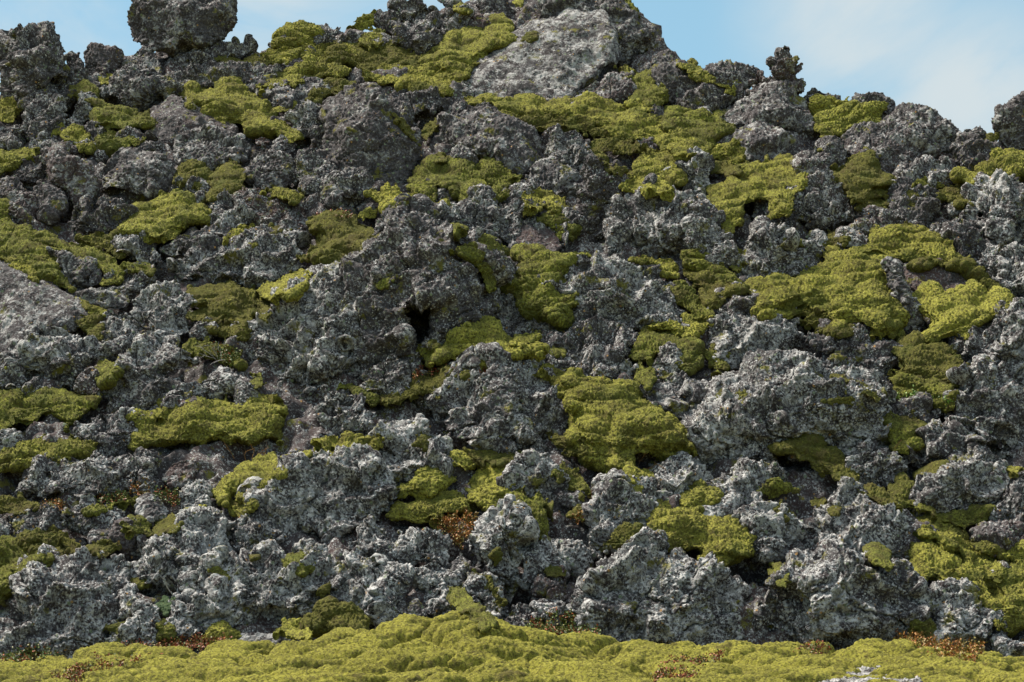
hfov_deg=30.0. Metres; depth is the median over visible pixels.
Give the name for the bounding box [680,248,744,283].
moss cushion
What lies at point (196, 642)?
heather patch
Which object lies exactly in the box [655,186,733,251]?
lava rock
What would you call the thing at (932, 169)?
lava rock
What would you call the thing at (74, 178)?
boulder
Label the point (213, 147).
boulder
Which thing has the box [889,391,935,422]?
lava rock
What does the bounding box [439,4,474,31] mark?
lava rock
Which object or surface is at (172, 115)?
rock slab
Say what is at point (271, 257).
lava outcrop
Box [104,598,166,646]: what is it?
lava rock
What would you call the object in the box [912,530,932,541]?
moss cushion
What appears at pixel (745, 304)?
lava rock
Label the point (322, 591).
moss cushion
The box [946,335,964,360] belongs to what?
lava rock
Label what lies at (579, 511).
heather patch
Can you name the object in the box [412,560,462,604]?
lava rock
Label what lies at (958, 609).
lava outcrop
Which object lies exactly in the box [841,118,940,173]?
boulder
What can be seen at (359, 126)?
boulder
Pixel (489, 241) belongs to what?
moss cushion
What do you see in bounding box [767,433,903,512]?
moss mat
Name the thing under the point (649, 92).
moss mat
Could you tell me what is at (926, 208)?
lava rock
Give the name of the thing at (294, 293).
moss cushion
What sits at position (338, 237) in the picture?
moss mat
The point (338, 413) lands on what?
lava rock
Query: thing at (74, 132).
moss cushion
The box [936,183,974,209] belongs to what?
moss cushion
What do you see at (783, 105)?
boulder
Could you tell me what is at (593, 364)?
lava outcrop
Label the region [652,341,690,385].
lava rock
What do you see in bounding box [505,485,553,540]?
moss cushion
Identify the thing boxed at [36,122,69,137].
moss cushion
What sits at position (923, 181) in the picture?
moss cushion
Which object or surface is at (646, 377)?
moss cushion
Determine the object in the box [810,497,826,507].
moss cushion
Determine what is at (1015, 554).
moss cushion
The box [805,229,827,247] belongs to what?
stone
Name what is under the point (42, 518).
lava rock
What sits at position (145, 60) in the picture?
boulder
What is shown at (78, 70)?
lava rock
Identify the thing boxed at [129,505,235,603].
lava outcrop
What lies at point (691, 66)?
moss cushion
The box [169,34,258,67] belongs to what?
lava outcrop
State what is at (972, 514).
moss cushion
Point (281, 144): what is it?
stone
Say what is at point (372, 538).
lava rock
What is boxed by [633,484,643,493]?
moss cushion
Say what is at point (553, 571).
moss cushion
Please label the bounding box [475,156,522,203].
moss cushion
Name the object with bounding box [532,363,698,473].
moss mat
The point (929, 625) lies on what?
moss cushion
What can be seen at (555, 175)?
boulder
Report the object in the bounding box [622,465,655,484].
moss cushion
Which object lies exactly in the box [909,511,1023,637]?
moss mat
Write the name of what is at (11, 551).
moss mat
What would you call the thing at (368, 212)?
moss cushion
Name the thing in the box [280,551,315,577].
moss cushion
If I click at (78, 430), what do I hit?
lava rock
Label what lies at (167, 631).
moss cushion
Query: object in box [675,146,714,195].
lava rock
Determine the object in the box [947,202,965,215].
stone
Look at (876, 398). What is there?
moss cushion
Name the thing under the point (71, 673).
heather patch
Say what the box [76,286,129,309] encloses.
boulder
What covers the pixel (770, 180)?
moss mat
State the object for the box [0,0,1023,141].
sky
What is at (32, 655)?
heather patch
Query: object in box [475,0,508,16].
boulder
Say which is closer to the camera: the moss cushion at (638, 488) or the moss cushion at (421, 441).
the moss cushion at (638, 488)
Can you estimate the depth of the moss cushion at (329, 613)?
26.61 m
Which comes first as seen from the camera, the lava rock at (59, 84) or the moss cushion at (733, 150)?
the moss cushion at (733, 150)
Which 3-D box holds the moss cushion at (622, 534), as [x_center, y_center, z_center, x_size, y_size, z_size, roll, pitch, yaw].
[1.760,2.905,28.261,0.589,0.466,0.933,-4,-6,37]
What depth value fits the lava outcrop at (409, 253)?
32.88 m
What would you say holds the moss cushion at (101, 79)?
on the lava rock at (104, 93)
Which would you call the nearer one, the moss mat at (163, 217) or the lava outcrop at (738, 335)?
the lava outcrop at (738, 335)
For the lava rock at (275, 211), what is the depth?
36.43 m
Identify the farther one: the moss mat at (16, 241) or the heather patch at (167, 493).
the moss mat at (16, 241)
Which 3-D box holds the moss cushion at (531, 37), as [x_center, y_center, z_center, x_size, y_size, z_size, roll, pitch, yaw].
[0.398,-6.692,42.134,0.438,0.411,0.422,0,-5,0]
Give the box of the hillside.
[0,0,1023,658]
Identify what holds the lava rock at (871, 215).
on the hillside
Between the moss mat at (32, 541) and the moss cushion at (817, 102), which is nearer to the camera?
the moss mat at (32, 541)
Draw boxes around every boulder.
[0,175,38,224]
[10,154,46,183]
[33,179,68,226]
[39,141,99,209]
[46,246,102,286]
[61,136,82,157]
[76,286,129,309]
[83,42,123,76]
[100,147,176,200]
[106,517,150,561]
[107,63,162,111]
[121,44,163,76]
[127,0,237,56]
[134,492,168,526]
[159,219,231,258]
[161,460,198,489]
[173,124,251,170]
[236,632,298,643]
[243,148,293,188]
[255,75,332,112]
[319,80,423,183]
[319,166,356,210]
[364,31,391,45]
[435,188,455,202]
[437,101,547,179]
[468,13,512,28]
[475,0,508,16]
[525,155,582,196]
[536,0,656,66]
[576,70,637,103]
[639,377,705,417]
[648,49,689,104]
[648,104,664,115]
[716,120,799,163]
[720,80,815,139]
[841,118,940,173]
[850,91,895,119]
[879,102,959,153]
[880,256,924,334]
[991,91,1023,150]
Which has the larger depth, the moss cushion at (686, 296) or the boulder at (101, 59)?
the boulder at (101, 59)
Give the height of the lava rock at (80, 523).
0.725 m
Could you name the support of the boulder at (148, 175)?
on the hillside
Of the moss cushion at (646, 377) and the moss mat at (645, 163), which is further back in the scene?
the moss mat at (645, 163)
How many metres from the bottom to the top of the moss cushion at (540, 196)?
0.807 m
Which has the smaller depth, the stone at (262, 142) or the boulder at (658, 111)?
the stone at (262, 142)
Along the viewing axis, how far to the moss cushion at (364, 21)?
43.27 m
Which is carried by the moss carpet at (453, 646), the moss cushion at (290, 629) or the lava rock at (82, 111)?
the moss cushion at (290, 629)
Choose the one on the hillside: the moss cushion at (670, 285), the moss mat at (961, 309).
the moss mat at (961, 309)
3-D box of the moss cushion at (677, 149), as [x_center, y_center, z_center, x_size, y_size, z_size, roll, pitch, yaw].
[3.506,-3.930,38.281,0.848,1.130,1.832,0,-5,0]
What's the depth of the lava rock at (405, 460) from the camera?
30.30 m
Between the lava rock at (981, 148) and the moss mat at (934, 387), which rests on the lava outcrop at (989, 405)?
the moss mat at (934, 387)
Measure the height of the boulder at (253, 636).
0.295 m
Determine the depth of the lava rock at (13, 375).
32.12 m
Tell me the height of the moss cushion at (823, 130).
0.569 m
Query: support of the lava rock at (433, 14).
on the hillside
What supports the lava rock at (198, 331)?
on the hillside
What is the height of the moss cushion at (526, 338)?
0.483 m
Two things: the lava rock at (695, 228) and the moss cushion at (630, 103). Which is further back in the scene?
the moss cushion at (630, 103)
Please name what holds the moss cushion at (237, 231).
on the lava outcrop at (271, 257)
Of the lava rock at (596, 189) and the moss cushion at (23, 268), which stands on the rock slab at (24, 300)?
the moss cushion at (23, 268)
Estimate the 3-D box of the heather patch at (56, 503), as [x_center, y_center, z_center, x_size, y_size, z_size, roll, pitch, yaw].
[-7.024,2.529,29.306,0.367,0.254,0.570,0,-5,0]
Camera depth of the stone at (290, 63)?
41.68 m
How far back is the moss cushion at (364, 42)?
42.44 m
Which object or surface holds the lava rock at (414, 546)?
on the hillside
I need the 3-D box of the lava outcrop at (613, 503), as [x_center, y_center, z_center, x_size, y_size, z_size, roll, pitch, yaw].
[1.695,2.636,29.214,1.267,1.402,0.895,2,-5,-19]
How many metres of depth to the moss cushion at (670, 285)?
34.40 m
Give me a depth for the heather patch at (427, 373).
31.95 m
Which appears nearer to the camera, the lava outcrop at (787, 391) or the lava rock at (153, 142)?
the lava outcrop at (787, 391)
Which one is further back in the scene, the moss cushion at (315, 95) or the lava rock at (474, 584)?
the moss cushion at (315, 95)
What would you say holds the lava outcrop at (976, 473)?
on the hillside
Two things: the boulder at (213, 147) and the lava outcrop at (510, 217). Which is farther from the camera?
the boulder at (213, 147)
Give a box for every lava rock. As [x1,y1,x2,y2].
[0,124,27,150]
[0,351,26,389]
[0,428,24,450]
[8,502,73,537]
[12,322,97,391]
[14,89,81,141]
[21,376,46,396]
[29,131,58,155]
[37,76,77,112]
[66,51,88,82]
[67,194,138,234]
[67,493,125,536]
[70,91,97,124]
[72,420,97,440]
[73,366,102,397]
[78,120,109,163]
[85,406,144,457]
[86,72,110,99]
[93,335,131,360]
[98,308,148,343]
[103,262,156,304]
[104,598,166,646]
[106,229,162,265]
[115,126,163,153]
[115,583,138,621]
[130,279,198,348]
[156,75,179,100]
[156,376,193,408]
[166,176,209,203]
[177,390,196,406]
[179,477,212,509]
[188,316,218,340]
[200,188,258,236]
[202,365,239,399]
[232,184,314,238]
[233,378,258,404]
[284,99,324,146]
[289,147,337,185]
[313,385,376,437]
[318,549,400,626]
[327,166,373,208]
[348,514,396,561]
[359,346,430,394]
[368,413,452,485]
[374,9,401,35]
[374,561,417,620]
[375,193,444,226]
[387,0,426,23]
[391,19,445,54]
[393,527,452,568]
[405,598,427,616]
[411,5,444,28]
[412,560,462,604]
[425,598,455,617]
[435,183,503,243]
[437,0,463,7]
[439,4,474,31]
[462,572,508,620]
[496,448,570,502]
[498,179,536,205]
[504,413,538,443]
[504,602,533,627]
[522,544,542,583]
[529,598,569,628]
[530,565,571,604]
[535,535,593,581]
[538,330,563,347]
[544,123,593,175]
[558,490,588,507]
[561,315,638,366]
[562,576,582,616]
[574,153,626,242]
[591,473,606,494]
[634,137,659,156]
[647,451,713,499]
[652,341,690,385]
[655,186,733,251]
[673,59,759,113]
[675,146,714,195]
[679,214,710,253]
[702,492,743,517]
[704,223,737,269]
[707,281,758,315]
[731,491,809,565]
[745,45,805,95]
[749,185,834,231]
[789,149,861,231]
[803,87,840,104]
[814,135,846,167]
[834,226,867,249]
[844,438,907,489]
[848,205,906,236]
[887,176,942,227]
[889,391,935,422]
[892,154,956,190]
[901,418,980,467]
[929,218,986,260]
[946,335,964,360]
[949,126,985,169]
[968,138,1000,171]
[969,519,1023,557]
[976,242,1005,276]
[988,472,1023,522]
[989,632,1023,656]
[991,241,1023,297]
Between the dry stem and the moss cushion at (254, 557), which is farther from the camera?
the dry stem
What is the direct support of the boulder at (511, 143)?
on the hillside
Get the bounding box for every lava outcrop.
[0,21,70,103]
[0,543,132,660]
[14,447,164,500]
[101,332,199,412]
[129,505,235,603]
[166,545,249,645]
[167,60,282,96]
[167,218,311,289]
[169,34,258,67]
[203,538,349,622]
[225,451,321,553]
[230,254,367,399]
[268,23,357,50]
[301,443,400,544]
[331,205,515,383]
[384,86,470,127]
[415,342,568,453]
[463,494,539,605]
[488,195,589,252]
[494,249,690,337]
[544,344,638,380]
[570,526,748,645]
[581,468,658,559]
[602,173,720,259]
[678,348,896,464]
[706,457,786,504]
[707,307,803,372]
[729,215,824,277]
[752,539,930,648]
[801,476,912,559]
[804,318,902,386]
[907,435,1010,516]
[911,577,1007,650]
[931,352,1023,460]
[958,297,1023,386]
[959,168,1023,247]
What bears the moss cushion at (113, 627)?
on the lava rock at (142, 621)
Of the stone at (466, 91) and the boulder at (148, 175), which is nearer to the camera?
the boulder at (148, 175)
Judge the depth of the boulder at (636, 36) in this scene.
42.96 m
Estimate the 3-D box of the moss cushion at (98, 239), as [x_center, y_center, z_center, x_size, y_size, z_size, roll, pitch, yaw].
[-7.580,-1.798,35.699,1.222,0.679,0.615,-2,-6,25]
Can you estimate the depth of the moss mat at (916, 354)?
32.17 m
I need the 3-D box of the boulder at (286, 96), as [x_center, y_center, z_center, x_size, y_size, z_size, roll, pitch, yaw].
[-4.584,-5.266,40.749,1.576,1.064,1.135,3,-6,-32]
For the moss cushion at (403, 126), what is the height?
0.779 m
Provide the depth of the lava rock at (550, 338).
32.85 m
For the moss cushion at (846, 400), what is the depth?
30.49 m
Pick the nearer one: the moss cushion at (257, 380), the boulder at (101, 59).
the moss cushion at (257, 380)
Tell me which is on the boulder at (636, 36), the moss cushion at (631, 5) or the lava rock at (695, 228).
the moss cushion at (631, 5)
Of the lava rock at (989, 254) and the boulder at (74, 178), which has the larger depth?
the boulder at (74, 178)
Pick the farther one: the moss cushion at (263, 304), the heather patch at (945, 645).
the moss cushion at (263, 304)
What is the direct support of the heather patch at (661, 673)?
on the moss carpet at (453, 646)
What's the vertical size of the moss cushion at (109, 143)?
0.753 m
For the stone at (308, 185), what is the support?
on the boulder at (331, 194)
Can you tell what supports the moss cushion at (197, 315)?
on the lava rock at (161, 309)
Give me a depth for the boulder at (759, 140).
38.54 m
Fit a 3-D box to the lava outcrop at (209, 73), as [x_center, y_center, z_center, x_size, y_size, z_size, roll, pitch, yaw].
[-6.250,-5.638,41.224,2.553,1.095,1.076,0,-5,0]
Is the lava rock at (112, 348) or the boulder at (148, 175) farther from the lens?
the boulder at (148, 175)
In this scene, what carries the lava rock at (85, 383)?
on the moss mat at (62, 404)
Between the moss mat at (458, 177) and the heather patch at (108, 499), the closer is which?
the heather patch at (108, 499)
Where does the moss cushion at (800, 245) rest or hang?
on the lava outcrop at (768, 249)
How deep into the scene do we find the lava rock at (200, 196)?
37.23 m
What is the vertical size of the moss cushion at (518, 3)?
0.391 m
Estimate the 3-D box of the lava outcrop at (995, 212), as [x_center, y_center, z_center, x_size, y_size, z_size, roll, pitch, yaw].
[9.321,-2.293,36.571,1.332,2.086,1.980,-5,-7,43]
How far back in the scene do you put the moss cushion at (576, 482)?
29.77 m
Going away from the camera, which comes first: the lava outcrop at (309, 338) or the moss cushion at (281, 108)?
the lava outcrop at (309, 338)
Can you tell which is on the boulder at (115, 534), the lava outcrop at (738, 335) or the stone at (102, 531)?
the stone at (102, 531)
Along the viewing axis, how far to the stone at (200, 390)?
31.83 m
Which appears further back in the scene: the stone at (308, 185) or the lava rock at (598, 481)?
the stone at (308, 185)
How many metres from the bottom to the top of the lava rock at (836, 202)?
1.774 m
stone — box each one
[0,518,11,536]
[87,524,110,544]
[193,382,208,396]
[255,137,269,148]
[271,134,296,153]
[282,54,303,69]
[297,175,321,196]
[356,198,378,211]
[449,553,470,580]
[450,142,478,163]
[458,80,473,99]
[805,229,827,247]
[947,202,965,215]
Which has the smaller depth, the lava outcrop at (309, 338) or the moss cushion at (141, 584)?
the moss cushion at (141, 584)
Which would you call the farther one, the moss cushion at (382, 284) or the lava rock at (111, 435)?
the moss cushion at (382, 284)
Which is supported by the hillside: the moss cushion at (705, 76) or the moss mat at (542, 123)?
the moss mat at (542, 123)
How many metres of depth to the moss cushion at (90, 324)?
33.35 m
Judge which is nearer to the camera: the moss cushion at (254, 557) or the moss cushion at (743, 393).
the moss cushion at (254, 557)
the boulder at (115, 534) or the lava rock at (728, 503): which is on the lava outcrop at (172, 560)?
the boulder at (115, 534)
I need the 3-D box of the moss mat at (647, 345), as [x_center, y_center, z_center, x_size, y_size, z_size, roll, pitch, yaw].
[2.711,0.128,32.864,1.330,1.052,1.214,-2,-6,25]
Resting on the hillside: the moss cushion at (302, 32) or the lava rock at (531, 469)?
the lava rock at (531, 469)
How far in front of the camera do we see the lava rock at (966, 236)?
35.54 m
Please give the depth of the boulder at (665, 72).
40.67 m
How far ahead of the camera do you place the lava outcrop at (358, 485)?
29.37 m
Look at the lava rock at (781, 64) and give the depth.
40.37 m
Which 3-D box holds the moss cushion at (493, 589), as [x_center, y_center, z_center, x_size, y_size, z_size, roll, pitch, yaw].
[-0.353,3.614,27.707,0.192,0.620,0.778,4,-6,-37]
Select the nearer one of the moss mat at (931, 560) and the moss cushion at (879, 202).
the moss mat at (931, 560)
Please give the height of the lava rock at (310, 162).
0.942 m
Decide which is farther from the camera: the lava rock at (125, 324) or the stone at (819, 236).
the stone at (819, 236)
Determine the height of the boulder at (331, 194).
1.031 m
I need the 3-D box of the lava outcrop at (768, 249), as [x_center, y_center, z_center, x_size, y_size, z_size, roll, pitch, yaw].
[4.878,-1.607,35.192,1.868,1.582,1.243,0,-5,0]
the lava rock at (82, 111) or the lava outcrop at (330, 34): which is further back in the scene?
the lava outcrop at (330, 34)
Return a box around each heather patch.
[0,640,57,661]
[41,498,67,511]
[48,651,162,681]
[94,487,128,504]
[122,632,231,651]
[129,477,149,497]
[153,485,180,508]
[211,340,240,368]
[313,207,352,217]
[407,360,486,381]
[429,506,478,551]
[524,607,600,634]
[568,504,587,525]
[649,648,724,681]
[786,639,830,654]
[892,627,986,661]
[896,389,952,407]
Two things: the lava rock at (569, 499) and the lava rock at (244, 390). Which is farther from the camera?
the lava rock at (244, 390)
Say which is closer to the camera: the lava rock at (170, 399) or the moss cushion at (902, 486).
the moss cushion at (902, 486)
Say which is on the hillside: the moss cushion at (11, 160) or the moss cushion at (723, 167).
the moss cushion at (11, 160)
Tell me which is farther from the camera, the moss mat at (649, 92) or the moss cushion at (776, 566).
the moss mat at (649, 92)
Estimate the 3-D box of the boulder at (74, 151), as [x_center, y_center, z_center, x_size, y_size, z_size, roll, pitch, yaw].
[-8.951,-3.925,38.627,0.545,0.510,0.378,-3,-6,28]
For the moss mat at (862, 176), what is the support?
on the hillside
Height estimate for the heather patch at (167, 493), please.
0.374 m
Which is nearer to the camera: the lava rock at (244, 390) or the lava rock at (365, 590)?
the lava rock at (365, 590)
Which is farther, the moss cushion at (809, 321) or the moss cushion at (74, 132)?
the moss cushion at (74, 132)
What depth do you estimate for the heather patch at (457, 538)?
29.06 m
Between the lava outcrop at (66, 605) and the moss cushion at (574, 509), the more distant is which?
the moss cushion at (574, 509)
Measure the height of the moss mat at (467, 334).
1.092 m
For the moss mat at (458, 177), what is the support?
on the hillside
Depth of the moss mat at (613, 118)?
39.71 m
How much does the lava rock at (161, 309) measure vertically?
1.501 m
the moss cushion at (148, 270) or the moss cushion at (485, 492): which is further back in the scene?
the moss cushion at (148, 270)
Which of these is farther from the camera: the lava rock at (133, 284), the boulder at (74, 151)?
the boulder at (74, 151)
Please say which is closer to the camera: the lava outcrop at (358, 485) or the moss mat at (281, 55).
the lava outcrop at (358, 485)
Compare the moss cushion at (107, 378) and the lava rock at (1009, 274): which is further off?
the lava rock at (1009, 274)
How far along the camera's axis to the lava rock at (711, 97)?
40.34 m
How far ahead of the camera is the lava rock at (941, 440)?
30.35 m
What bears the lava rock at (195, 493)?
on the hillside
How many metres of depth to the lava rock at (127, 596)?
27.36 m
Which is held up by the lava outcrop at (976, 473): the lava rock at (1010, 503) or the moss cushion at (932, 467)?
the moss cushion at (932, 467)
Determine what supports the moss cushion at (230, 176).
on the lava rock at (224, 208)
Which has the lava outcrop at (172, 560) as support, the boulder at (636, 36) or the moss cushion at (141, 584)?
the moss cushion at (141, 584)
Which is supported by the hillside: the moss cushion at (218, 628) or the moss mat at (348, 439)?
the moss cushion at (218, 628)
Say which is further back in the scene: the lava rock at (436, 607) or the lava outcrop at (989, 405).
the lava outcrop at (989, 405)
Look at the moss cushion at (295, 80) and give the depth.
40.89 m
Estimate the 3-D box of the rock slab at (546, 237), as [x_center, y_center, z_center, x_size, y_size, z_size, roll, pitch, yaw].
[0.416,-1.880,35.775,1.025,0.832,0.930,0,-5,0]
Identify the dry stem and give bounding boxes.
[225,441,268,460]
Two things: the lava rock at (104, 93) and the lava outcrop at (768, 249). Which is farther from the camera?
the lava rock at (104, 93)
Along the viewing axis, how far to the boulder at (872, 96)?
39.94 m
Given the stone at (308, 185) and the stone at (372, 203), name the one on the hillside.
the stone at (372, 203)
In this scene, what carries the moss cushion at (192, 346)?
on the hillside
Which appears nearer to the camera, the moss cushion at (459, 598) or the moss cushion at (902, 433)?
the moss cushion at (459, 598)
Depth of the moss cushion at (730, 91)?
40.19 m
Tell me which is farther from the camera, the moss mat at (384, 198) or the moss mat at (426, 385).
the moss mat at (384, 198)
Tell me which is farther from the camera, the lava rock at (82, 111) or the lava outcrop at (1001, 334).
the lava rock at (82, 111)
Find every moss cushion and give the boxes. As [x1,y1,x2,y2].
[0,96,22,122]
[0,145,39,174]
[0,257,39,283]
[0,491,40,515]
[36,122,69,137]
[60,123,96,154]
[74,228,126,258]
[74,296,106,317]
[74,311,104,340]
[80,491,141,516]
[86,539,121,558]
[94,128,146,157]
[94,359,124,389]
[98,73,112,84]
[102,621,125,634]
[119,261,155,276]
[119,514,152,539]
[130,577,152,589]
[152,512,184,536]
[155,595,175,616]
[155,618,177,645]
[172,158,213,194]
[182,336,247,370]
[185,309,205,321]
[201,620,241,643]
[205,158,246,202]
[206,317,251,341]
[207,563,230,580]
[214,55,242,62]
[222,222,257,248]
[226,494,258,516]
[243,53,271,65]
[248,550,260,561]
[249,372,266,388]
[250,298,271,323]
[255,70,304,97]
[256,268,312,305]
[259,186,304,205]
[268,222,297,233]
[270,20,324,48]
[272,617,312,639]
[274,100,297,111]
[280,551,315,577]
[284,49,351,78]
[299,595,369,637]
[304,77,356,104]
[316,581,331,597]
[336,382,379,407]
[346,9,376,30]
[357,207,377,221]
[358,28,385,51]
[375,277,394,289]
[390,112,420,145]
[411,431,431,451]
[415,339,451,368]
[421,117,439,140]
[433,152,448,163]
[446,583,498,634]
[448,241,496,292]
[450,222,468,241]
[452,2,472,14]
[462,447,521,469]
[464,459,515,511]
[471,568,507,611]
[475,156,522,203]
[478,233,509,255]
[488,547,502,566]
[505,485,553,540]
[508,329,541,348]
[512,0,523,6]
[520,30,538,42]
[521,187,569,216]
[536,210,581,241]
[544,564,566,577]
[548,433,587,458]
[549,346,566,358]
[550,461,591,501]
[566,504,584,520]
[587,137,651,162]
[598,159,628,176]
[603,522,656,549]
[618,174,674,201]
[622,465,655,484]
[623,98,653,111]
[625,0,640,19]
[628,254,679,279]
[633,360,656,390]
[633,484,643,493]
[665,126,708,161]
[665,284,679,291]
[670,279,715,321]
[676,58,702,74]
[679,479,723,513]
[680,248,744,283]
[688,70,731,88]
[704,342,730,378]
[709,138,745,164]
[710,160,743,177]
[715,388,747,400]
[724,81,741,96]
[728,248,747,273]
[756,477,800,498]
[767,562,791,587]
[773,499,796,522]
[783,237,806,247]
[799,307,842,338]
[808,93,848,115]
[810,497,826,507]
[813,120,833,137]
[820,390,855,409]
[822,229,850,247]
[826,505,841,516]
[829,373,853,384]
[836,323,854,337]
[854,194,889,211]
[855,379,886,402]
[862,541,893,571]
[883,410,927,455]
[887,472,936,522]
[892,189,919,206]
[907,618,947,640]
[911,176,944,189]
[912,459,949,480]
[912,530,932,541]
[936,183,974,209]
[937,504,996,532]
[970,540,1009,561]
[984,132,999,141]
[1002,539,1023,569]
[1005,465,1023,477]
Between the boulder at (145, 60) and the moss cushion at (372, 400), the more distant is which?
the boulder at (145, 60)
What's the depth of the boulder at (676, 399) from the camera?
31.56 m
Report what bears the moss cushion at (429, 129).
on the boulder at (511, 143)
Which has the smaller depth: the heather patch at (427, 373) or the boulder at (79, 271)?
the heather patch at (427, 373)
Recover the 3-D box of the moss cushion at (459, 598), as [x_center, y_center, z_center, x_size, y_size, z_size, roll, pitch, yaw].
[-0.570,3.638,26.228,0.457,0.571,3.760,1,-5,-10]
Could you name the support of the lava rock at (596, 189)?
on the hillside
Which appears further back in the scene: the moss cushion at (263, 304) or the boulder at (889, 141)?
the boulder at (889, 141)
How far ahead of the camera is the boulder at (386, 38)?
42.59 m
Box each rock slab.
[0,260,89,352]
[143,94,238,145]
[464,7,620,97]
[511,222,561,251]
[822,665,922,681]
[903,258,966,291]
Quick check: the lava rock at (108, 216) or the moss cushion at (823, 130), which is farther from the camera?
the moss cushion at (823, 130)
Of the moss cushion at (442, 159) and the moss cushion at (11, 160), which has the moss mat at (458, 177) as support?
the moss cushion at (442, 159)
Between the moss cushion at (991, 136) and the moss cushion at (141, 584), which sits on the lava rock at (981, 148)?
the moss cushion at (991, 136)
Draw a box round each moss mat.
[0,198,76,293]
[0,386,102,432]
[0,433,97,473]
[0,535,54,606]
[16,524,80,566]
[28,229,125,286]
[68,78,157,129]
[117,188,211,244]
[125,389,288,451]
[179,76,303,143]
[186,279,258,340]
[211,449,312,508]
[260,40,356,64]
[296,209,373,265]
[310,430,384,455]
[325,32,419,70]
[362,62,454,97]
[363,181,449,213]
[378,363,470,407]
[385,489,470,528]
[396,449,479,500]
[405,152,499,203]
[418,12,517,82]
[427,315,549,370]
[464,90,675,149]
[500,242,591,331]
[514,110,610,141]
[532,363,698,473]
[613,64,669,106]
[627,140,692,188]
[628,324,705,375]
[645,498,756,566]
[648,312,713,337]
[658,105,736,153]
[682,269,749,309]
[705,153,808,233]
[744,251,910,342]
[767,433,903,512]
[813,99,888,136]
[820,220,971,271]
[829,147,896,204]
[887,368,959,413]
[891,330,970,388]
[906,256,1015,297]
[908,541,1007,630]
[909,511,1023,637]
[912,279,1012,342]
[949,147,1023,184]
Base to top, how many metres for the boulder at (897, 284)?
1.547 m
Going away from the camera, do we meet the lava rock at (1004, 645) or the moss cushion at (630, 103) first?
the lava rock at (1004, 645)
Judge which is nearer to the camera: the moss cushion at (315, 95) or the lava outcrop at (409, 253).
the lava outcrop at (409, 253)
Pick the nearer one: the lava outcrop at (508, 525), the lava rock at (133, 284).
the lava outcrop at (508, 525)
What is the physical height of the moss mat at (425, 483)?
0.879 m
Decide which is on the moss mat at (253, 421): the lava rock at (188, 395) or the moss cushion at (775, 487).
the lava rock at (188, 395)
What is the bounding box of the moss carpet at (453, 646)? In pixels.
[0,610,1023,681]
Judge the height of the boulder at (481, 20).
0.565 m
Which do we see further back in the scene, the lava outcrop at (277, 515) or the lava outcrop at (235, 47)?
the lava outcrop at (235, 47)
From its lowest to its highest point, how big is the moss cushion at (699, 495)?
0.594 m
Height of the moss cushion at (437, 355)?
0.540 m
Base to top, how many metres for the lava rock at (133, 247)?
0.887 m
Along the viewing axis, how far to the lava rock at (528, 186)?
36.94 m
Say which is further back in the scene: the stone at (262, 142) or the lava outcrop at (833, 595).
the stone at (262, 142)
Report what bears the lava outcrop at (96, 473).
on the hillside
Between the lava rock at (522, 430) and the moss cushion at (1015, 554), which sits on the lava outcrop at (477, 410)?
the lava rock at (522, 430)
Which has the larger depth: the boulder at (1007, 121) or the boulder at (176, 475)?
the boulder at (1007, 121)
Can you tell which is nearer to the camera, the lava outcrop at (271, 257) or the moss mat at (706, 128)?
the lava outcrop at (271, 257)
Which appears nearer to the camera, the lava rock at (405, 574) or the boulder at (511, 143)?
the lava rock at (405, 574)
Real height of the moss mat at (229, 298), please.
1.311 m
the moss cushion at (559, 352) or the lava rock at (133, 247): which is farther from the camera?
the lava rock at (133, 247)
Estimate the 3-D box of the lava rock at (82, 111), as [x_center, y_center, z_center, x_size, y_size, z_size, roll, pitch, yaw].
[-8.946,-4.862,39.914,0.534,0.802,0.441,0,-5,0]
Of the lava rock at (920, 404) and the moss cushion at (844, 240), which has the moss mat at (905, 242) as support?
the moss cushion at (844, 240)
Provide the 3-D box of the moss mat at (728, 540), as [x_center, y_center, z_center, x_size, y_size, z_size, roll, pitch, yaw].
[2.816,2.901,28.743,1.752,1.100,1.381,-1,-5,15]
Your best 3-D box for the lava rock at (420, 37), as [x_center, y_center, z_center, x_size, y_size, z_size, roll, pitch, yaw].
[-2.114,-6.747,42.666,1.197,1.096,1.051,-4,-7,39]
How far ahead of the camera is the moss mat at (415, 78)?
40.89 m
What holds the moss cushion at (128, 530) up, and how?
on the boulder at (115, 534)
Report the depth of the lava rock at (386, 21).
43.34 m
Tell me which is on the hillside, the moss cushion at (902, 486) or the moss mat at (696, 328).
the moss mat at (696, 328)
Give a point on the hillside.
(300, 430)
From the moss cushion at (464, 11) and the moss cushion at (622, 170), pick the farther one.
the moss cushion at (464, 11)
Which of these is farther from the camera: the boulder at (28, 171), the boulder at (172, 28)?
the boulder at (172, 28)
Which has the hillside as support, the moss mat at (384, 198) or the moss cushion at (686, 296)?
the moss mat at (384, 198)
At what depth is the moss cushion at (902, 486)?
29.51 m
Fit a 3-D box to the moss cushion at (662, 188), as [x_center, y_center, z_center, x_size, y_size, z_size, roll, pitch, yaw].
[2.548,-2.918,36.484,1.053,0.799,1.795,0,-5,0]
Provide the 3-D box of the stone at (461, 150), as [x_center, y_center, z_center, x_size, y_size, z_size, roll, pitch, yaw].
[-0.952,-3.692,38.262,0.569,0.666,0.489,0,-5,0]
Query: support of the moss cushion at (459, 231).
on the lava outcrop at (409, 253)
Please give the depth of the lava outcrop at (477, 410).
31.21 m
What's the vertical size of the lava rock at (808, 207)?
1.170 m
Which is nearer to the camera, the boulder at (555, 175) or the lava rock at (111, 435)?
the lava rock at (111, 435)
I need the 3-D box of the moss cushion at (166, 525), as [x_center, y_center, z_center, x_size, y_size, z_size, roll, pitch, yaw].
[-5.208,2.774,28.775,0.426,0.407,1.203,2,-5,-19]

